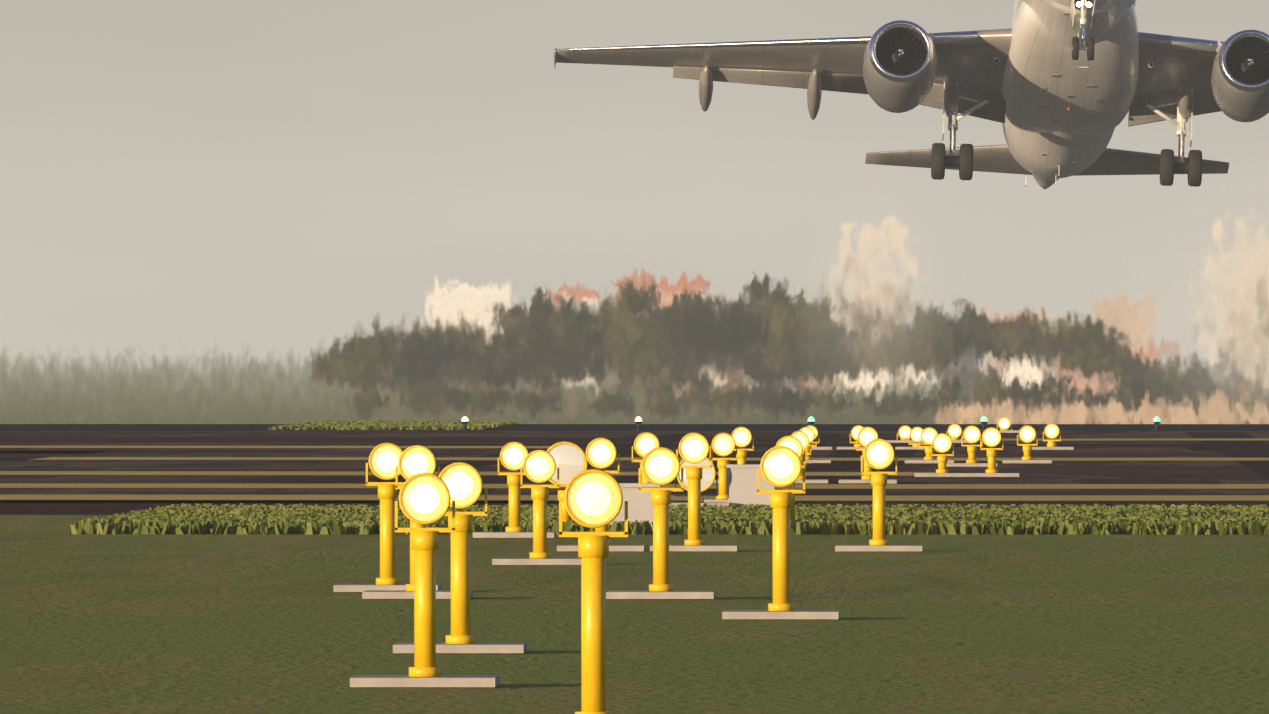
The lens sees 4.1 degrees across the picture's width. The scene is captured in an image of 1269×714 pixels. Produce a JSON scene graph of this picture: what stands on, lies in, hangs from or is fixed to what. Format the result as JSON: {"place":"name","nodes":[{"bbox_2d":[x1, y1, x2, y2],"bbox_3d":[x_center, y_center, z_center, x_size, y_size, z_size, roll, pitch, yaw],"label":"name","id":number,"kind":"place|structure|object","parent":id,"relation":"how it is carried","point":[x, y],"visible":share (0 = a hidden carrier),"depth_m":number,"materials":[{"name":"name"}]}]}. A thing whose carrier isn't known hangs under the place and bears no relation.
{"place":"outdoors","nodes":[
{"label":"outdoors","id":0,"kind":"place"},
{"bbox_2d":[0,515,1268,713],"bbox_3d":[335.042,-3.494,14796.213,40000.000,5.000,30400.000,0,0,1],"label":"ground","id":1,"kind":"structure","parent":0,"point":[936,625],"depth_m":91.48,"materials":[{"name":"green plant"}]},
{"bbox_2d":[333,443,440,591],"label":"approach light","id":2,"kind":"object","parent":1,"relation":"on","point":[384,459],"visible":0.77,"depth_m":104.74,"materials":[{"name":"painted metal"},{"name":"glass"},{"name":"concrete"}]},
{"bbox_2d":[362,445,472,598],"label":"approach light","id":3,"kind":"object","parent":1,"relation":"on","point":[415,459],"visible":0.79,"depth_m":101.89,"materials":[{"name":"painted metal"},{"name":"glass"},{"name":"concrete"}]},
{"bbox_2d":[350,473,499,686],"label":"approach light","id":4,"kind":"object","parent":1,"relation":"on","point":[424,498],"visible":1,"depth_m":75.41,"materials":[{"name":"painted metal"},{"name":"glass"},{"name":"concrete"}]},
{"bbox_2d":[393,462,526,652],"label":"approach light","id":5,"kind":"object","parent":1,"relation":"on","point":[463,482],"visible":0.85,"depth_m":83.78,"materials":[{"name":"painted metal"},{"name":"glass"},{"name":"concrete"}]},
{"bbox_2d":[473,442,555,537],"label":"approach light","id":6,"kind":"object","parent":1,"relation":"on","point":[513,455],"visible":0.88,"depth_m":134.63,"materials":[{"name":"painted metal"},{"name":"glass"},{"name":"concrete"}]},
{"bbox_2d":[492,450,580,564],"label":"approach light","id":7,"kind":"object","parent":1,"relation":"on","point":[539,466],"visible":1,"depth_m":117.80,"materials":[{"name":"painted metal"},{"name":"glass"},{"name":"concrete"}]},
{"bbox_2d":[559,469,627,713],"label":"approach light","id":8,"kind":"object","parent":1,"relation":"on","point":[593,498],"visible":1,"depth_m":66.14,"materials":[{"name":"painted metal"},{"name":"glass"},{"name":"concrete"}]},
{"bbox_2d":[540,441,660,530],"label":"strobe unit","id":9,"kind":"object","parent":1,"relation":"on","point":[568,457],"visible":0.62,"depth_m":138.01,"materials":[{"name":"painted metal"},{"name":"glass"}]},
{"bbox_2d":[557,438,645,550],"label":"approach light","id":10,"kind":"object","parent":1,"relation":"on","point":[601,453],"visible":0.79,"depth_m":125.64,"materials":[{"name":"painted metal"},{"name":"glass"},{"name":"concrete"}]},
{"bbox_2d":[632,432,661,482],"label":"approach light","id":11,"kind":"object","parent":1,"relation":"on","point":[645,443],"visible":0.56,"depth_m":150.76,"materials":[{"name":"metal"}]},
{"bbox_2d":[606,447,715,598],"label":"approach light","id":12,"kind":"object","parent":1,"relation":"on","point":[660,465],"visible":1,"depth_m":101.87,"materials":[{"name":"painted metal"},{"name":"glass"},{"name":"concrete"}]},
{"bbox_2d":[69,420,1268,534],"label":"grass tufts","id":13,"kind":"object","parent":1,"relation":"on","point":[902,519],"visible":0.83,"depth_m":139.74,"materials":[{"name":"green plant"}]},
{"bbox_2d":[650,433,737,550],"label":"approach light","id":14,"kind":"object","parent":1,"relation":"on","point":[693,448],"visible":0.98,"depth_m":125.63,"materials":[{"name":"yellow painted metal"},{"name":"glass"},{"name":"concrete"}]},
{"bbox_2d":[722,446,839,618],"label":"approach light","id":15,"kind":"object","parent":1,"relation":"on","point":[780,466],"visible":1,"depth_m":94.21,"materials":[{"name":"yellow painted metal"},{"name":"glass"},{"name":"concrete"}]},
{"bbox_2d":[776,436,805,524],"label":"approach light","id":16,"kind":"object","parent":1,"relation":"on","point":[793,443],"visible":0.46,"depth_m":139.57,"materials":[{"name":"metal"}]},
{"bbox_2d":[835,439,922,550],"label":"approach light","id":17,"kind":"object","parent":1,"relation":"on","point":[879,454],"visible":1,"depth_m":125.60,"materials":[{"name":"yellow painted metal"},{"name":"glass"},{"name":"concrete"}]},
{"bbox_2d":[0,431,1268,514],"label":"runway","id":18,"kind":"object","parent":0,"point":[624,465],"depth_m":217.14,"materials":[{"name":"black asphalt"}]},
{"bbox_2d":[0,432,1268,512],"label":"runway patches","id":19,"kind":"object","parent":18,"relation":"on","point":[1244,448],"visible":0.52,"depth_m":236.91,"materials":[{"name":"black asphalt"}]},
{"bbox_2d":[790,431,828,482],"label":"approach light","id":20,"kind":"object","parent":19,"relation":"on","point":[802,437],"visible":0.5,"depth_m":188.42,"materials":[{"name":"metal"}]},
{"bbox_2d":[837,425,864,449],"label":"approach light","id":21,"kind":"object","parent":19,"relation":"on","point":[855,430],"visible":0.54,"depth_m":251.20,"materials":[{"name":"metal"}]},
{"bbox_2d":[839,427,896,483],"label":"approach light","id":22,"kind":"object","parent":19,"relation":"on","point":[866,436],"visible":0.67,"depth_m":188.40,"materials":[{"name":"metal"}]},
{"bbox_2d":[886,425,922,442],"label":"approach light","id":23,"kind":"object","parent":19,"relation":"on","point":[903,433],"visible":0.83,"depth_m":269.12,"materials":[{"name":"glass"}]},
{"bbox_2d":[895,427,934,449],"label":"approach light","id":24,"kind":"object","parent":19,"relation":"on","point":[915,433],"visible":0.73,"depth_m":251.18,"materials":[{"name":"metal"}]},
{"bbox_2d":[0,438,1268,500],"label":"runway markings","id":25,"kind":"object","parent":18,"relation":"on","point":[713,486],"visible":0.69,"depth_m":185.01,"materials":[{"name":"yellow paint"}]},
{"bbox_2d":[704,433,737,501],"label":"approach light","id":26,"kind":"object","parent":18,"relation":"on","point":[722,444],"visible":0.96,"depth_m":163.86,"materials":[{"name":"metal"}]},
{"bbox_2d":[669,457,774,506],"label":"strobe unit","id":27,"kind":"object","parent":18,"relation":"on","point":[742,484],"visible":0.5,"depth_m":160.48,"materials":[{"name":"painted metal"},{"name":"glass"}]},
{"bbox_2d":[714,427,753,482],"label":"approach light","id":28,"kind":"object","parent":18,"relation":"on","point":[742,436],"visible":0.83,"depth_m":188.43,"materials":[{"name":"metal"}]},
{"bbox_2d":[799,427,830,462],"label":"approach light","id":29,"kind":"object","parent":18,"relation":"on","point":[809,432],"visible":0.44,"depth_m":221.66,"materials":[{"name":"metal"}]},
{"bbox_2d":[806,425,831,449],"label":"approach light","id":30,"kind":"object","parent":18,"relation":"on","point":[814,428],"visible":0.21,"depth_m":251.22,"materials":[{"name":"metal"}]},
{"bbox_2d":[905,427,953,462],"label":"approach light","id":31,"kind":"object","parent":18,"relation":"on","point":[928,434],"visible":0.9,"depth_m":221.63,"materials":[{"name":"metal"}]},
{"bbox_2d":[915,433,963,476],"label":"approach light","id":32,"kind":"object","parent":18,"relation":"on","point":[941,442],"visible":1,"depth_m":198.29,"materials":[{"name":"metal"}]},
{"bbox_2d":[946,424,967,442],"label":"approach light","id":33,"kind":"object","parent":18,"relation":"on","point":[954,432],"visible":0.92,"depth_m":269.11,"materials":[{"name":"glass"}]},
{"bbox_2d":[946,425,996,466],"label":"approach light","id":34,"kind":"object","parent":18,"relation":"on","point":[971,434],"visible":1,"depth_m":215.28,"materials":[{"name":"metal"}]},
{"bbox_2d":[964,427,1018,476],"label":"approach light","id":35,"kind":"object","parent":18,"relation":"on","point":[991,436],"visible":1,"depth_m":198.28,"materials":[{"name":"metal"}]},
{"bbox_2d":[998,417,1018,432],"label":"approach light","id":36,"kind":"object","parent":18,"relation":"on","point":[1004,423],"visible":0.96,"depth_m":301.38,"materials":[{"name":"glass"}]},
{"bbox_2d":[1003,425,1051,462],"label":"approach light","id":37,"kind":"object","parent":18,"relation":"on","point":[1027,433],"visible":1,"depth_m":221.60,"materials":[{"name":"metal"}]},
{"bbox_2d":[1032,423,1073,449],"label":"approach light","id":38,"kind":"object","parent":18,"relation":"on","point":[1051,430],"visible":1,"depth_m":251.14,"materials":[{"name":"metal"}]},
{"bbox_2d":[0,424,1268,430],"bbox_3d":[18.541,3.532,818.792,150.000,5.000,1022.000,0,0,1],"label":"runway pavement","id":39,"kind":"structure","parent":0,"point":[624,427],"depth_m":320.66,"materials":[{"name":"black asphalt"}]},
{"bbox_2d":[460,416,469,429],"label":"runway end light","id":40,"kind":"object","parent":39,"relation":"on","point":[464,421],"visible":1,"depth_m":310.32,"materials":[{"name":"glass"}]},
{"bbox_2d":[0,187,1268,423],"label":"heat shimmer air","id":41,"kind":"object","parent":39,"relation":"on","point":[678,305],"visible":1,"depth_m":345.09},
{"bbox_2d":[0,65,1268,186],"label":"sky","id":42,"kind":"structure","parent":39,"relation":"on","point":[384,126],"depth_m":720.35,"materials":[{"name":"grey"}]},
{"bbox_2d":[633,416,643,429],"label":"runway end light","id":43,"kind":"object","parent":39,"relation":"on","point":[638,420],"visible":1,"depth_m":310.25,"materials":[{"name":"glass"}]},
{"bbox_2d":[808,416,814,425],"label":"runway end light","id":44,"kind":"object","parent":39,"relation":"on","point":[811,420],"visible":0.73,"depth_m":310.18,"materials":[{"name":"glass"}]},
{"bbox_2d":[768,178,974,186],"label":"jet blast air","id":45,"kind":"object","parent":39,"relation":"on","point":[861,182],"visible":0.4,"depth_m":653.97,"materials":[{"name":"grey"}]},
{"bbox_2d":[979,417,987,429],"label":"runway end light","id":46,"kind":"object","parent":39,"relation":"on","point":[984,421],"visible":0.88,"depth_m":310.12,"materials":[{"name":"glass"}]},
{"bbox_2d":[1152,417,1161,429],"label":"runway end light","id":47,"kind":"object","parent":39,"relation":"on","point":[1156,421],"visible":1,"depth_m":310.05,"materials":[{"name":"glass"}]},
{"bbox_2d":[1096,133,1268,186],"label":"jet blast air","id":48,"kind":"object","parent":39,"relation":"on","point":[1245,156],"depth_m":643.68,"materials":[{"name":"grey"}]},
{"bbox_2d":[0,0,1268,65],"label":"sky","id":49,"kind":"structure","parent":0,"point":[32,32],"materials":[{"name":"grey"}]},
{"bbox_2d":[553,0,1268,186],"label":"airplane","id":50,"kind":"object","parent":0,"point":[1057,89],"visible":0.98,"depth_m":584.33,"materials":[{"name":"paint"}]}
]}

